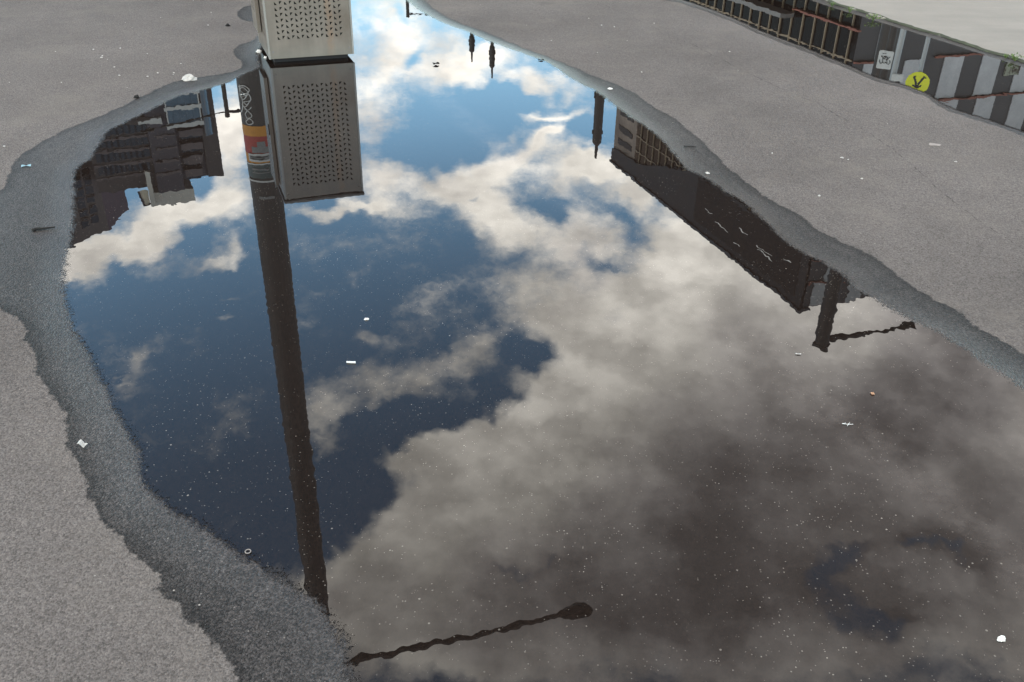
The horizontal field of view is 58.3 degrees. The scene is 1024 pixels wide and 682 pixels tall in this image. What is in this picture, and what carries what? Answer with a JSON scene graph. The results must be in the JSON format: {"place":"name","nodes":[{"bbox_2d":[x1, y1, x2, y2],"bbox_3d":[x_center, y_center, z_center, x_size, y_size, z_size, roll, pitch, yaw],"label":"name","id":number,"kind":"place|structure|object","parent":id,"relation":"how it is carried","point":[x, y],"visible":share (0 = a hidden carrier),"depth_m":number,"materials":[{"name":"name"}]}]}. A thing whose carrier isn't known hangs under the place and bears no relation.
{"place":"outdoors","nodes":[
{"label":"outdoors","id":0,"kind":"place"},
{"bbox_2d":[0,0,1023,681],"bbox_3d":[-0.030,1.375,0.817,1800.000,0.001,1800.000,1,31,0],"label":"ground","id":1,"kind":"structure","parent":0,"point":[112,568],"depth_m":4.13,"materials":[{"name":"grey asphalt"}]},
{"bbox_2d":[31,226,54,231],"bbox_3d":[-1.964,-0.472,3.845,0.092,0.015,0.020,-13,34,-23],"label":"twig","id":2,"kind":"object","parent":1,"relation":"on","point":[37,228],"visible":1,"depth_m":3.84,"materials":[{"name":"wood"}]},
{"bbox_2d":[77,439,87,447],"bbox_3d":[-1.212,0.290,2.586,0.034,0.008,0.016,21,36,29],"label":"wrapper","id":3,"kind":"object","parent":1,"relation":"on","point":[81,443],"visible":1,"depth_m":2.59,"materials":[{"name":"paper"}]},
{"bbox_2d":[182,74,196,80],"bbox_3d":[-2.064,-1.687,5.861,0.097,0.037,0.062,-5,31,-10],"label":"paper scrap","id":4,"kind":"object","parent":1,"relation":"on","point":[188,77],"visible":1,"depth_m":5.85,"materials":[{"name":"white paper"}]},
{"bbox_2d":[59,0,1023,681],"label":"puddle","id":5,"kind":"object","parent":1,"relation":"on","point":[593,400],"visible":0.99,"depth_m":2.87,"materials":[{"name":"liquid"}]},
{"bbox_2d":[251,0,353,61],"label":"litter bin","id":6,"kind":"object","parent":5,"relation":"in","point":[294,30],"visible":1,"depth_m":6.23,"materials":[{"name":"metal"}]},
{"bbox_2d":[251,0,261,32],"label":"side door","id":7,"kind":"structure","parent":6,"relation":"in","point":[254,3],"depth_m":6.33,"materials":[{"name":"metal"}]},
{"bbox_2d":[997,635,1005,641],"bbox_3d":[1.091,0.661,2.044,0.023,0.010,0.015,-5,31,-10],"label":"paper scrap","id":8,"kind":"object","parent":5,"relation":"on","point":[1001,638],"visible":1,"depth_m":2.04,"materials":[{"name":"paper"}]},
{"bbox_2d":[686,0,1023,130],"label":"puddle","id":9,"kind":"object","parent":1,"relation":"on","point":[962,79],"visible":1,"depth_m":6.83,"materials":[{"name":"liquid"}]},
{"bbox_2d":[1007,52,1023,60],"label":"weed","id":10,"kind":"object","parent":9,"relation":"on","point":[1014,57],"visible":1,"depth_m":6.71,"materials":[{"name":"green plant"}]},
{"bbox_2d":[866,13,882,20],"bbox_3d":[3.102,-2.771,7.851,0.153,0.064,0.061,1,31,0],"label":"weed","id":11,"kind":"object","parent":1,"relation":"on","point":[874,15],"visible":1,"depth_m":7.85,"materials":[{"name":"green plant"}]},
{"bbox_2d":[824,0,1023,60],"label":"pavement","id":12,"kind":"structure","parent":1,"relation":"on","point":[995,25],"depth_m":8.00,"materials":[{"name":"concrete"}]},
{"bbox_2d":[825,0,1023,62],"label":"moss","id":13,"kind":"object","parent":1,"relation":"on","point":[945,36],"visible":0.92,"depth_m":7.42,"materials":[{"name":"green plant"}]}
]}

